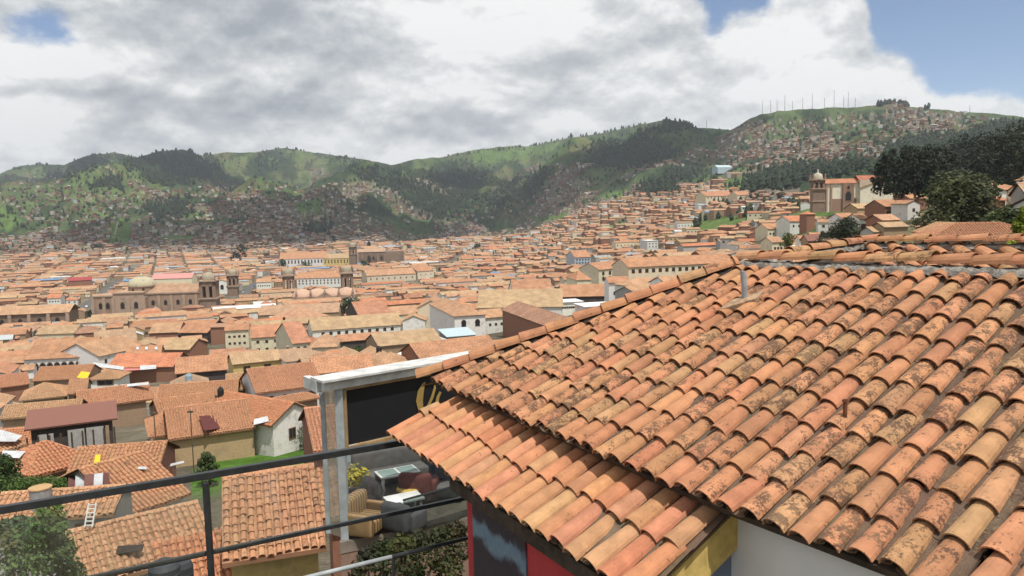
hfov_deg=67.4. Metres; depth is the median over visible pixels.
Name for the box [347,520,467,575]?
planter shrubs
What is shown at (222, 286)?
chapel
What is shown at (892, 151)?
pine tree
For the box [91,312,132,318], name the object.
house
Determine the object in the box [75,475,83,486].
metal sheet
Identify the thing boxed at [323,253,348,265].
house
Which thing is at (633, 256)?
house
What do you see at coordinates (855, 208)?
house
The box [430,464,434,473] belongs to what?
ottoman
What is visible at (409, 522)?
armchair
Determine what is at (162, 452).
house
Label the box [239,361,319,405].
house
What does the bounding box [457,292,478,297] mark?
house
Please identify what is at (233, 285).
bell tower
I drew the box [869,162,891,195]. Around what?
pine tree
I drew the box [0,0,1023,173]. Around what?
sky
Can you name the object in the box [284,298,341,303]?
house
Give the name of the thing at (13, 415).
house
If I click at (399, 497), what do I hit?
side table
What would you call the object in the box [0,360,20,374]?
house
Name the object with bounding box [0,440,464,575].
metal railing
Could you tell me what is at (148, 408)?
water tank
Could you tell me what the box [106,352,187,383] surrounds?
house
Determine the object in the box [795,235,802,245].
house
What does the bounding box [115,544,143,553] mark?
roof hatch
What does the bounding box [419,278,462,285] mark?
house
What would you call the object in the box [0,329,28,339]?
house
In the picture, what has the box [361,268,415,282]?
house
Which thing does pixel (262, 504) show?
house
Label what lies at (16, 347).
house
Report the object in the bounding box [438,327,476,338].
metal roof
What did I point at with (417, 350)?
house
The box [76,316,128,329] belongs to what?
house
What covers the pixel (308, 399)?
house
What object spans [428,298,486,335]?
house
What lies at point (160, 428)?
house
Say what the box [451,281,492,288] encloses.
house
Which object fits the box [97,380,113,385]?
window
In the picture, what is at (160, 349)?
house
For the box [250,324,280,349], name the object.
house
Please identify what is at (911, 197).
house
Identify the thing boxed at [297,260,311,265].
broadleaf tree
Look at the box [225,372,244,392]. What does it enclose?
house
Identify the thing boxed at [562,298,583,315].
house
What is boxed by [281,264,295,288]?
bell tower
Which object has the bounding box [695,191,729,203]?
house
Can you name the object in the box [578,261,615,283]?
house
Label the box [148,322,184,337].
house
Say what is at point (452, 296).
house
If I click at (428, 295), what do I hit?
house
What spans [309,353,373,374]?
house
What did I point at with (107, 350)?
house
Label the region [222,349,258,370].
house
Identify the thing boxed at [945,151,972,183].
pine tree
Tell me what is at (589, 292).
house
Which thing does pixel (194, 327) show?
house
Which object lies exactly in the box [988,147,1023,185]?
pine tree
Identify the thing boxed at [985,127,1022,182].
pine tree
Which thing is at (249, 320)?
house
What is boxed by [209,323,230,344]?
house
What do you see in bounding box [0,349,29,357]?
house
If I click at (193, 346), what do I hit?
house
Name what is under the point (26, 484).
hedge
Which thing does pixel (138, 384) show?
metal sheet
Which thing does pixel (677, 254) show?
house
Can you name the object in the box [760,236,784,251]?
house
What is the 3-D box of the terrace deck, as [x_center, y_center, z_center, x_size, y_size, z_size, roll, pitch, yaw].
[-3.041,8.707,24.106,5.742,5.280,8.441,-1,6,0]
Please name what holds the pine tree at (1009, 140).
on the ground
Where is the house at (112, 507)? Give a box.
[0,483,132,575]
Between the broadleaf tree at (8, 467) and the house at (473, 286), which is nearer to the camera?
the broadleaf tree at (8, 467)
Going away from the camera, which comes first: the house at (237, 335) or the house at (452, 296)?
the house at (237, 335)
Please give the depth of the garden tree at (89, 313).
603.80 m
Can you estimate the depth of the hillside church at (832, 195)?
405.21 m
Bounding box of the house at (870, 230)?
[858,226,880,242]
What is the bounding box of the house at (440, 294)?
[438,289,478,298]
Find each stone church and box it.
[263,248,283,258]
[348,241,403,264]
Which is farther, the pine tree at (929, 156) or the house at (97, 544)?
the pine tree at (929, 156)
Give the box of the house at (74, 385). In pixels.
[67,378,92,398]
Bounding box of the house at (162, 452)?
[66,440,179,475]
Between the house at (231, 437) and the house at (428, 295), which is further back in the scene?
the house at (428, 295)
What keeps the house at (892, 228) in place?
on the ground
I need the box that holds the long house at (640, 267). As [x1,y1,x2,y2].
[612,254,729,278]
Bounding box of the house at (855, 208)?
[843,203,867,213]
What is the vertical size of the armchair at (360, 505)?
0.912 m
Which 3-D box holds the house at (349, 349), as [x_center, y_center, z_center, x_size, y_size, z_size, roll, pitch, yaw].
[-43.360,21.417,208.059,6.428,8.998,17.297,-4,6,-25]
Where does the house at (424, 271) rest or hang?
on the ground
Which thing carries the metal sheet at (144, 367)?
on the house at (164, 370)
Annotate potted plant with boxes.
[347,463,369,487]
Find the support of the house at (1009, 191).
on the ground
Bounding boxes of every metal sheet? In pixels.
[0,430,21,441]
[2,450,25,457]
[68,475,74,486]
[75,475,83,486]
[84,474,93,485]
[93,362,123,369]
[94,473,102,484]
[103,472,108,484]
[121,368,139,370]
[122,382,148,386]
[140,365,155,369]
[170,461,183,466]
[253,416,268,424]
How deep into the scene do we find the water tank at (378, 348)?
172.32 m
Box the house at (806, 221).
[798,211,814,234]
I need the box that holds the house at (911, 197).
[893,193,926,210]
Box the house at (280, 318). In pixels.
[228,317,286,322]
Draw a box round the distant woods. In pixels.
[0,98,1023,253]
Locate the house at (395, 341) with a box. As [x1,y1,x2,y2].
[365,328,441,353]
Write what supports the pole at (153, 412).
on the ground
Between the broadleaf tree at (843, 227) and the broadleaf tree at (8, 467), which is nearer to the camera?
the broadleaf tree at (8, 467)
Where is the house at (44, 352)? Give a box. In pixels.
[23,337,100,370]
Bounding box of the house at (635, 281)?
[613,277,653,290]
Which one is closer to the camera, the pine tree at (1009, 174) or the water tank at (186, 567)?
the water tank at (186, 567)
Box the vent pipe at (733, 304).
[718,271,764,313]
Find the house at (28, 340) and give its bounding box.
[18,339,41,341]
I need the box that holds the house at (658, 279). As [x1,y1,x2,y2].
[648,275,686,284]
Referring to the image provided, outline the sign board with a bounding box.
[343,374,456,447]
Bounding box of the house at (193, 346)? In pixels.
[163,338,208,355]
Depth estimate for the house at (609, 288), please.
293.27 m
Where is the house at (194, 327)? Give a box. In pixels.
[178,320,223,343]
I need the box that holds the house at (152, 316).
[135,310,208,319]
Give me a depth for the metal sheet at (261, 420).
88.00 m
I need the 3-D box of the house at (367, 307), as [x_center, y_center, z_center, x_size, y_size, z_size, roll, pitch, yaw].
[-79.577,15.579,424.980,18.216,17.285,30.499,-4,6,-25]
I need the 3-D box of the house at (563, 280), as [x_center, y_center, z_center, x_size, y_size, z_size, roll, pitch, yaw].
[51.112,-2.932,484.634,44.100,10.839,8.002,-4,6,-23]
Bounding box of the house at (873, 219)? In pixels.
[864,214,900,226]
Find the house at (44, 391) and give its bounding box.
[18,382,67,402]
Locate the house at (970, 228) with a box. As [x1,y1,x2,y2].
[908,222,1011,243]
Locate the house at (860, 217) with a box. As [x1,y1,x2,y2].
[845,213,867,234]
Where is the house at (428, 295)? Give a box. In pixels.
[425,292,438,297]
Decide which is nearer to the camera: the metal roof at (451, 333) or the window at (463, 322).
the metal roof at (451, 333)
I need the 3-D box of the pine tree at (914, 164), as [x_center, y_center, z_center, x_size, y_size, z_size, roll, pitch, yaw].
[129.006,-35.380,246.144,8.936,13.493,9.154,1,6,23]
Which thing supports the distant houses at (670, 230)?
on the ground
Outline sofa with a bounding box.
[347,446,433,484]
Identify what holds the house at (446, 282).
on the ground
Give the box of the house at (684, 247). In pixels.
[677,242,715,251]
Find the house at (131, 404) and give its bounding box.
[74,382,153,427]
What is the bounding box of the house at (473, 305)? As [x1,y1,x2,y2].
[464,303,477,309]
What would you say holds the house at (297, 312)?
on the ground
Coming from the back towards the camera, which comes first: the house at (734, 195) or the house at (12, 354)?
the house at (734, 195)
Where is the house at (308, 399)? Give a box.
[273,392,319,406]
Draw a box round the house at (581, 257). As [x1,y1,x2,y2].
[566,250,590,264]
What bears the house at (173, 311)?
on the ground
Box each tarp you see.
[77,371,89,377]
[94,454,100,462]
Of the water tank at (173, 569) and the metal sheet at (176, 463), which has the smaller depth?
the water tank at (173, 569)
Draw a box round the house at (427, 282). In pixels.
[423,280,440,284]
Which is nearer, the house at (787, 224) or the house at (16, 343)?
the house at (16, 343)
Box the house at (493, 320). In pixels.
[478,308,502,333]
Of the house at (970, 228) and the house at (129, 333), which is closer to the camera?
the house at (970, 228)
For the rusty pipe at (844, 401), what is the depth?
6.62 m
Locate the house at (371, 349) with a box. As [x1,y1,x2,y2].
[357,345,386,356]
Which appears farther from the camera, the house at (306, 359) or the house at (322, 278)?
the house at (322, 278)
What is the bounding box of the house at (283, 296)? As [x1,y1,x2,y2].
[269,294,292,300]
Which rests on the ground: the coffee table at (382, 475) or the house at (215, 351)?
the house at (215, 351)
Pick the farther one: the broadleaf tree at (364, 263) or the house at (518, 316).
the broadleaf tree at (364, 263)
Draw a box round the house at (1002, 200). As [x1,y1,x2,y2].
[983,196,1007,212]
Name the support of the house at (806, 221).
on the ground
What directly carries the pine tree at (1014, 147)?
on the ground
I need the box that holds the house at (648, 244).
[640,240,657,249]
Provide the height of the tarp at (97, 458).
0.435 m
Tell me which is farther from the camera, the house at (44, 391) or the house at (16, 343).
the house at (16, 343)
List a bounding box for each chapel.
[219,279,226,293]
[416,295,441,327]
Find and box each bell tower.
[225,267,239,295]
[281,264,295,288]
[339,262,354,288]
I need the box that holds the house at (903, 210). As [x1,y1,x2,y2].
[890,200,921,220]
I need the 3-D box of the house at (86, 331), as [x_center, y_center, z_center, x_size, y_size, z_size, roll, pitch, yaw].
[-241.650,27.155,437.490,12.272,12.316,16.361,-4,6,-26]
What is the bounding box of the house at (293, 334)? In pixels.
[275,321,310,349]
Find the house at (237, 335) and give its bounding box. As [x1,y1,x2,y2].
[224,323,250,348]
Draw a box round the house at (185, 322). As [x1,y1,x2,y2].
[130,319,207,325]
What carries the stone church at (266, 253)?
on the ground
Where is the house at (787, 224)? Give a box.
[775,215,799,238]
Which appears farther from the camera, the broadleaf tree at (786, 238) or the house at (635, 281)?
the house at (635, 281)
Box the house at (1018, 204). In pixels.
[1004,199,1023,210]
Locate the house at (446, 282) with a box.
[435,278,478,285]
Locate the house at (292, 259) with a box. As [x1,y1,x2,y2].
[279,251,326,266]
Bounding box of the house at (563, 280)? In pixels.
[559,276,565,283]
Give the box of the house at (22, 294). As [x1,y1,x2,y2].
[0,293,40,295]
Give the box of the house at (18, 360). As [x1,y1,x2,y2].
[0,357,23,364]
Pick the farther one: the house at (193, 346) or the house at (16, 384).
the house at (193, 346)
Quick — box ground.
[0,104,1023,575]
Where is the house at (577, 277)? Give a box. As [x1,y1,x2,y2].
[566,270,591,283]
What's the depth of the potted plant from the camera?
22.34 m
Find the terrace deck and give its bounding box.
[340,482,468,575]
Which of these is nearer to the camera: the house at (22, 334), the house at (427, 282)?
the house at (22, 334)
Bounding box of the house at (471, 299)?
[454,296,477,302]
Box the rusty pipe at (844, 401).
[842,399,848,417]
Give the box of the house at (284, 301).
[281,297,340,304]
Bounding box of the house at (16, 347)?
[0,344,32,351]
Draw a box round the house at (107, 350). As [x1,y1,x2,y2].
[61,335,139,363]
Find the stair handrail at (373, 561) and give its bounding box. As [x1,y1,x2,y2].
[305,536,467,575]
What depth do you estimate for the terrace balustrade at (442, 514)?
20.57 m
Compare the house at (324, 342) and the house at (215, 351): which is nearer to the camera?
the house at (324, 342)
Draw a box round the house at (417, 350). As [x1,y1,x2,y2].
[399,335,494,360]
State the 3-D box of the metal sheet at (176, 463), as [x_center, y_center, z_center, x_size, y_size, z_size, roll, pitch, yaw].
[-26.800,13.928,60.482,1.861,0.364,0.369,-3,6,-21]
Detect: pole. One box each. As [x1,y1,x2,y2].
[150,411,156,440]
[187,410,194,471]
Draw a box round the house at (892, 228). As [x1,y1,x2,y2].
[872,221,909,242]
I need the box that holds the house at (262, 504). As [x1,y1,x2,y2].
[222,463,326,575]
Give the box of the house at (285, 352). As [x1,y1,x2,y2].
[279,346,311,364]
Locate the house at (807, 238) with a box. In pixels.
[799,234,819,244]
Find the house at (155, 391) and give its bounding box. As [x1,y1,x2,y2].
[151,386,158,398]
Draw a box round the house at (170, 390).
[157,379,240,398]
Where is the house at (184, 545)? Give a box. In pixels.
[152,527,231,575]
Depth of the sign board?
20.30 m
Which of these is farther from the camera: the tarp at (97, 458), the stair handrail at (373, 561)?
the tarp at (97, 458)
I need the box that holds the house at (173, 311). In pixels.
[162,310,184,312]
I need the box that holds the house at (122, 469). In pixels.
[58,449,191,513]
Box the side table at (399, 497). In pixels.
[383,490,419,503]
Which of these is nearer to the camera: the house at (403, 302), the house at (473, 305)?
the house at (473, 305)
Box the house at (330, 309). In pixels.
[258,302,340,318]
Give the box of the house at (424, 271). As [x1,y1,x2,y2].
[407,264,433,278]
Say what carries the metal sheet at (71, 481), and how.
on the house at (122, 469)
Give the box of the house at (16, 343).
[0,341,34,346]
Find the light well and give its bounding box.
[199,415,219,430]
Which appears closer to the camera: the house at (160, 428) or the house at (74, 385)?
the house at (160, 428)
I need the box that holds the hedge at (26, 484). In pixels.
[0,474,67,491]
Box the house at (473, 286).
[467,281,509,289]
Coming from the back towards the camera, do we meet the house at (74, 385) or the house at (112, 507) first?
the house at (74, 385)
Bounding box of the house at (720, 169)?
[712,165,731,173]
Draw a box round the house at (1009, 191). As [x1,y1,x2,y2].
[1006,183,1016,204]
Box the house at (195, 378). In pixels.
[170,373,208,383]
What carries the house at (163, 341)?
on the ground
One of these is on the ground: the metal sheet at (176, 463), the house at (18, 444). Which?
the house at (18, 444)
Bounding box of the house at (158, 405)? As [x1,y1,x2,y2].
[149,391,214,416]
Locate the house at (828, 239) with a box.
[820,235,851,241]
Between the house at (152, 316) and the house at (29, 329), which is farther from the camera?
the house at (152, 316)
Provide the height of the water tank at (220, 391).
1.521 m
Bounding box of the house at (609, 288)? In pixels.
[603,276,628,300]
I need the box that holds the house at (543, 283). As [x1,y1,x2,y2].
[508,278,551,288]
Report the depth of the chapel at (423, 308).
339.91 m
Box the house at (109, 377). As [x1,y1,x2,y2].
[90,369,131,388]
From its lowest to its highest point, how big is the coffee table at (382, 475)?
0.588 m
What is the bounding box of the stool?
[396,487,417,492]
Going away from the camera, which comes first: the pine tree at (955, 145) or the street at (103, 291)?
the pine tree at (955, 145)
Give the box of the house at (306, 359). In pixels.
[296,352,354,362]
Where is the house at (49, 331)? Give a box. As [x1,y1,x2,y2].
[35,324,83,338]
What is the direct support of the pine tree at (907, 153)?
on the ground
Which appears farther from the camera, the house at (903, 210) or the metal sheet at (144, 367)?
the house at (903, 210)
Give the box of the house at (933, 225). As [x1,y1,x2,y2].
[911,221,954,232]
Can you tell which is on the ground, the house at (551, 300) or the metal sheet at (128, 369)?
the house at (551, 300)
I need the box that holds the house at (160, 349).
[126,345,164,352]
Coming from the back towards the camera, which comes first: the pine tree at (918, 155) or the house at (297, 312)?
the house at (297, 312)
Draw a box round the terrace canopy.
[303,351,468,539]
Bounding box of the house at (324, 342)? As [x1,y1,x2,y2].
[309,333,341,351]
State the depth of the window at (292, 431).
90.15 m
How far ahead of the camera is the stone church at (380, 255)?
1236.53 m
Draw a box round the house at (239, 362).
[227,349,280,372]
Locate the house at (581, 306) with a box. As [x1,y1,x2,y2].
[573,301,605,311]
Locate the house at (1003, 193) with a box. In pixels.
[981,183,1007,206]
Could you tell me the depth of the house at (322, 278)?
842.31 m
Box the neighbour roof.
[747,233,1023,276]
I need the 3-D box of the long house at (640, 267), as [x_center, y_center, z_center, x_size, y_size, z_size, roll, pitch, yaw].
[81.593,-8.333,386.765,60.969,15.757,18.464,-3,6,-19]
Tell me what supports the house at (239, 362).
on the ground
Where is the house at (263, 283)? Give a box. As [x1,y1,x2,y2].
[256,278,271,289]
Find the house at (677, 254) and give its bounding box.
[662,252,692,255]
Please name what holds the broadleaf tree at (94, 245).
on the ground
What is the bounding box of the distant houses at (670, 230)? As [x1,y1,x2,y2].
[0,102,999,345]
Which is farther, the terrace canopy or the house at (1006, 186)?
the house at (1006, 186)
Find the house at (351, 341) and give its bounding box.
[335,331,381,351]
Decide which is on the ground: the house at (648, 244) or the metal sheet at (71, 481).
the house at (648, 244)
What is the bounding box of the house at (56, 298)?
[47,293,64,303]
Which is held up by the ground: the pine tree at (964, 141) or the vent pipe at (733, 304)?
the pine tree at (964, 141)
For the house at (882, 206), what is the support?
on the ground
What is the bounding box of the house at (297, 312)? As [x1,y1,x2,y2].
[268,307,329,318]
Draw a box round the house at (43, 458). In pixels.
[11,440,76,483]
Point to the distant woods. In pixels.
(786, 175)
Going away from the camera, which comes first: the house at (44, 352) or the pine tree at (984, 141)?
the house at (44, 352)
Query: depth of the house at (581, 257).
736.15 m
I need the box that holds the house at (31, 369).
[19,364,37,378]
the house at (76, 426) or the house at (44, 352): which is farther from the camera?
the house at (44, 352)
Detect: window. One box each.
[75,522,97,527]
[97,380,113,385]
[288,426,295,439]
[461,320,465,326]
[475,319,479,325]
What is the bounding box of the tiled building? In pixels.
[386,249,1023,575]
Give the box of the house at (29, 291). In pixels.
[0,289,45,293]
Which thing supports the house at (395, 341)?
on the ground
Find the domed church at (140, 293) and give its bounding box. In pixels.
[91,269,220,317]
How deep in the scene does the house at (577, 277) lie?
416.79 m
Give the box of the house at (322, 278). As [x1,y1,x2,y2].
[296,271,340,287]
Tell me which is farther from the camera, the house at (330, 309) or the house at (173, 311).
the house at (173, 311)
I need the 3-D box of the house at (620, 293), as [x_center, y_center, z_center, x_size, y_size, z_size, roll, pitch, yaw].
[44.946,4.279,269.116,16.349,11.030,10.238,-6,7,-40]
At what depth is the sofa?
24.07 m
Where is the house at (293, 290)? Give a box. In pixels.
[258,288,301,296]
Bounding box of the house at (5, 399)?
[0,393,15,427]
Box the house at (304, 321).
[235,316,330,327]
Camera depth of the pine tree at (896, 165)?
247.52 m
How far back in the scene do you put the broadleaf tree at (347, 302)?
510.77 m
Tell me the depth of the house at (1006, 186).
247.60 m
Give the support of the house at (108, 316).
on the ground
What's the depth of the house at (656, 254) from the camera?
469.21 m
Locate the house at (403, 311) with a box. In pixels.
[388,305,416,320]
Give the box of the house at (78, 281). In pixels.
[68,276,91,285]
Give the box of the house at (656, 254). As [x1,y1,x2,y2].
[650,251,693,256]
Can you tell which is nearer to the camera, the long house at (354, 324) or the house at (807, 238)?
the house at (807, 238)
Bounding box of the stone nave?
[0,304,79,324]
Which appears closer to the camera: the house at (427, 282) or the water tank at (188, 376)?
the water tank at (188, 376)
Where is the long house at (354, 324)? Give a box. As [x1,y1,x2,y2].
[307,313,402,337]
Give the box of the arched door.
[845,191,851,200]
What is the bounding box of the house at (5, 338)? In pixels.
[0,334,14,342]
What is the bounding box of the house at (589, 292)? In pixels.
[559,284,603,302]
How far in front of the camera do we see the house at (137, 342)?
287.32 m
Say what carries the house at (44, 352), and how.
on the ground
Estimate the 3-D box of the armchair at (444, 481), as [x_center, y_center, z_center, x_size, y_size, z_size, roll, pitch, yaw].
[-1.887,5.665,22.587,1.040,0.820,0.920,0,6,10]
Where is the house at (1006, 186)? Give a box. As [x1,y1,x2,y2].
[999,184,1011,197]
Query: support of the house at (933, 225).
on the ground
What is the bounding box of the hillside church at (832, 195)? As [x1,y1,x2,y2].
[808,170,892,211]
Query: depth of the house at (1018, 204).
101.17 m
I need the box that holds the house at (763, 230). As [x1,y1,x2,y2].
[755,223,775,241]
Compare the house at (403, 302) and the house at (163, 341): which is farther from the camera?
the house at (403, 302)
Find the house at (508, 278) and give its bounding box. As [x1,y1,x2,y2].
[502,275,515,280]
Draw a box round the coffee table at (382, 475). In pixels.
[374,465,420,495]
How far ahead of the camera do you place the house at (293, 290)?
735.48 m
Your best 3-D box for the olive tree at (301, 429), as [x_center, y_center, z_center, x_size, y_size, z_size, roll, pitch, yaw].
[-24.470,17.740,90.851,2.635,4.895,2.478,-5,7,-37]
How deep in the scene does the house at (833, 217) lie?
344.20 m
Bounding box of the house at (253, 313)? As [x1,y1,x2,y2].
[216,308,259,318]
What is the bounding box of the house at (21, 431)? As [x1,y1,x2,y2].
[5,427,31,448]
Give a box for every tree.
[0,453,22,492]
[0,504,87,575]
[86,310,91,316]
[90,242,104,250]
[194,451,219,486]
[230,250,238,259]
[236,243,247,259]
[278,259,286,266]
[294,426,302,446]
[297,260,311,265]
[339,296,361,315]
[360,259,367,265]
[776,192,784,198]
[779,233,794,248]
[813,230,834,242]
[826,216,861,238]
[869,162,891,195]
[872,151,898,194]
[883,148,906,195]
[885,156,909,199]
[898,144,916,194]
[899,157,930,198]
[904,146,936,195]
[910,168,1003,230]
[920,155,954,196]
[922,143,949,189]
[932,144,964,178]
[942,137,967,160]
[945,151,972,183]
[948,132,980,174]
[967,138,993,179]
[967,149,1009,181]
[971,131,1004,178]
[982,204,1018,223]
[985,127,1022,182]
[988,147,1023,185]
[994,122,1023,183]
[1004,118,1023,185]
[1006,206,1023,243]
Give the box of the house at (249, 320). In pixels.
[230,319,265,323]
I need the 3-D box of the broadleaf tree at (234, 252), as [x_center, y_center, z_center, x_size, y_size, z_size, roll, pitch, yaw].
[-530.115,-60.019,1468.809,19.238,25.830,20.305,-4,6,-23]
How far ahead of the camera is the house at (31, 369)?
245.59 m
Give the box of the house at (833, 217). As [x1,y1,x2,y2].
[827,213,850,230]
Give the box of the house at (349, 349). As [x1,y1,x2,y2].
[340,346,357,353]
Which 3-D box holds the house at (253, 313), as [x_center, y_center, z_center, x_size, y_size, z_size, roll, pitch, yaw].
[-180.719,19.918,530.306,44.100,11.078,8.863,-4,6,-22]
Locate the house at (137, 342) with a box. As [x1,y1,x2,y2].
[131,339,143,345]
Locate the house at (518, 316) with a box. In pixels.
[501,301,566,336]
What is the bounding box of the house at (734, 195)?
[728,191,747,201]
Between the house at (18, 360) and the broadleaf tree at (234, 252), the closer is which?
the house at (18, 360)
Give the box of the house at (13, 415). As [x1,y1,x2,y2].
[0,398,86,428]
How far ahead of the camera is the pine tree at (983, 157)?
362.85 m
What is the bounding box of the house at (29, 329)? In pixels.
[0,327,31,337]
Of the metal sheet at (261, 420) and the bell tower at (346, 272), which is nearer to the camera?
the metal sheet at (261, 420)
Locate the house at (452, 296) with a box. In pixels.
[443,292,475,299]
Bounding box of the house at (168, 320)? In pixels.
[140,318,177,322]
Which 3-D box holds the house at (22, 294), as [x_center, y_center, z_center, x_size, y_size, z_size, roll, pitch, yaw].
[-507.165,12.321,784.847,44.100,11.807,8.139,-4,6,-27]
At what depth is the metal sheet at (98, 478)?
47.59 m
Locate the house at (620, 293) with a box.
[614,283,649,298]
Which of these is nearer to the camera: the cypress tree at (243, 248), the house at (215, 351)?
the house at (215, 351)
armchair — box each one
[339,488,383,537]
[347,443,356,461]
[348,476,380,499]
[381,501,426,533]
[398,472,439,493]
[432,465,448,489]
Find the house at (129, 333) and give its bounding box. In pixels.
[94,328,137,340]
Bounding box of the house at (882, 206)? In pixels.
[864,199,894,216]
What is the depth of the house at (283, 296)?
653.93 m
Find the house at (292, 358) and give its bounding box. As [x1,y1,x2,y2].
[279,350,320,364]
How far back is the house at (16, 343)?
324.48 m
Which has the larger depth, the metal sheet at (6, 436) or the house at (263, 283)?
the house at (263, 283)
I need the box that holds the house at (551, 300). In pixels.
[477,288,562,314]
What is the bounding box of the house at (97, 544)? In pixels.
[64,499,204,575]
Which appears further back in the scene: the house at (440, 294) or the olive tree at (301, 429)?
the house at (440, 294)
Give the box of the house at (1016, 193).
[1008,182,1023,203]
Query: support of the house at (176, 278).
on the ground
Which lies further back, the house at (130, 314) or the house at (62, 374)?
the house at (130, 314)
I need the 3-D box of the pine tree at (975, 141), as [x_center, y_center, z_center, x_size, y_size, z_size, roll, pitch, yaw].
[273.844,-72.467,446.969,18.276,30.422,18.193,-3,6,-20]
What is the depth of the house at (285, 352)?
214.53 m
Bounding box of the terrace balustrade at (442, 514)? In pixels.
[403,487,466,535]
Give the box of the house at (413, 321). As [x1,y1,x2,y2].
[401,312,426,330]
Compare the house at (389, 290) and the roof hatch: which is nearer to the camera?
the roof hatch
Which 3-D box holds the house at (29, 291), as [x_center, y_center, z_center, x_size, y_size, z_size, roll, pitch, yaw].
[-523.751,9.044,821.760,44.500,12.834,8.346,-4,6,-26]
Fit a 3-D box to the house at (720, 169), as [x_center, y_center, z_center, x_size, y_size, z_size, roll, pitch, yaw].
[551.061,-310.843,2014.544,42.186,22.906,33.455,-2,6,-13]
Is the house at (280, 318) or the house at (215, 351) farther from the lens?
the house at (280, 318)
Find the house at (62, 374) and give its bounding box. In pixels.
[31,364,102,385]
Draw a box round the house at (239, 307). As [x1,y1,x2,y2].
[213,303,275,309]
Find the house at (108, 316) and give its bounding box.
[87,315,130,318]
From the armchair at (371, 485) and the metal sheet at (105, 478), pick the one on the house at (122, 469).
the metal sheet at (105, 478)
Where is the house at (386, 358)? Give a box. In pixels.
[372,352,408,365]
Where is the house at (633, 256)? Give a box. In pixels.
[623,255,643,257]
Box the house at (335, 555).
[315,467,341,575]
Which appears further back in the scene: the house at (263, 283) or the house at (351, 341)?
the house at (263, 283)
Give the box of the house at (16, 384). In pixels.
[0,372,29,401]
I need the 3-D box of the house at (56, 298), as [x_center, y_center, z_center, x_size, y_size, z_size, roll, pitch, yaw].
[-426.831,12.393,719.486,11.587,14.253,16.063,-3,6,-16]
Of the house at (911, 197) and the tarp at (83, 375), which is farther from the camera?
the house at (911, 197)
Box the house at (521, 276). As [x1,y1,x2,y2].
[515,272,562,278]
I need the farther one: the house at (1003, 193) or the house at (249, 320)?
the house at (249, 320)
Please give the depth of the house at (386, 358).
156.01 m
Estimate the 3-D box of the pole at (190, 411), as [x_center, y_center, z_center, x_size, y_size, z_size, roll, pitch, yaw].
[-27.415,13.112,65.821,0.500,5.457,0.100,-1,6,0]
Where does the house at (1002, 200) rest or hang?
on the ground
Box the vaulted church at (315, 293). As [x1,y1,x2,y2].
[292,287,356,299]
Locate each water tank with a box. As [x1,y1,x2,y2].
[28,483,52,513]
[146,400,151,415]
[148,557,180,575]
[180,559,193,575]
[185,373,191,380]
[217,387,223,397]
[376,346,381,352]
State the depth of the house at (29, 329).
439.43 m
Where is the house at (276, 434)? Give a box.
[213,390,306,456]
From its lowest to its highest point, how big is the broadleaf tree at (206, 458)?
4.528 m
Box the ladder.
[84,503,96,526]
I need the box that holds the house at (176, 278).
[152,273,196,283]
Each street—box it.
[78,268,134,308]
[233,272,269,298]
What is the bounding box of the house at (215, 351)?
[209,347,245,354]
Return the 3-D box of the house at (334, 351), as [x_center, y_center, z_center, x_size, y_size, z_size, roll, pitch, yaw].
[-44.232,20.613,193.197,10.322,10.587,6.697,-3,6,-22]
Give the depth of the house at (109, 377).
186.59 m
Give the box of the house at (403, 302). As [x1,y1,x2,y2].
[385,298,428,306]
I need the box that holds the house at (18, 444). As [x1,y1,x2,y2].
[0,426,27,454]
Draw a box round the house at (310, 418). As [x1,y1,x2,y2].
[298,406,361,531]
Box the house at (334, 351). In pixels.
[313,349,355,356]
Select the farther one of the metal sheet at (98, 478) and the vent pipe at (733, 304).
the metal sheet at (98, 478)
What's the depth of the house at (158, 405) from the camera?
99.48 m
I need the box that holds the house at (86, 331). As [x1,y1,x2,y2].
[74,325,99,336]
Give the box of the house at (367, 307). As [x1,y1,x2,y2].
[345,300,390,315]
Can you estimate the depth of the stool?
21.78 m
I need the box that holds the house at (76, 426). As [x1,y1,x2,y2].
[24,400,116,448]
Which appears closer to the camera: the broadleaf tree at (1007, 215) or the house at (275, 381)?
the broadleaf tree at (1007, 215)
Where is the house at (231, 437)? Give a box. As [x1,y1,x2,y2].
[163,398,256,467]
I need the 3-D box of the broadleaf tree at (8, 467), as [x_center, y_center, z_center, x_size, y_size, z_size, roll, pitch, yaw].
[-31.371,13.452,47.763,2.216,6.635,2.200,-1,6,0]
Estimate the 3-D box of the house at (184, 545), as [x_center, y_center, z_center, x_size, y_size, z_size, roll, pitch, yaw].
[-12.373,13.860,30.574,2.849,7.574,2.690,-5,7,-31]
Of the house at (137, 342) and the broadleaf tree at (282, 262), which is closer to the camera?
the house at (137, 342)
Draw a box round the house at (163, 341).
[157,335,201,345]
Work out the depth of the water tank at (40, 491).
41.04 m
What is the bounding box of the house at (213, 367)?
[175,353,227,380]
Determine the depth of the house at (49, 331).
438.89 m
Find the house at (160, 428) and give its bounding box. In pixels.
[144,412,167,440]
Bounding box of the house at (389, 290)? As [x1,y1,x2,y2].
[384,285,428,292]
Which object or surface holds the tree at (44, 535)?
on the ground
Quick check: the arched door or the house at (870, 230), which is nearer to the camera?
the house at (870, 230)
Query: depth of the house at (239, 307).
565.01 m

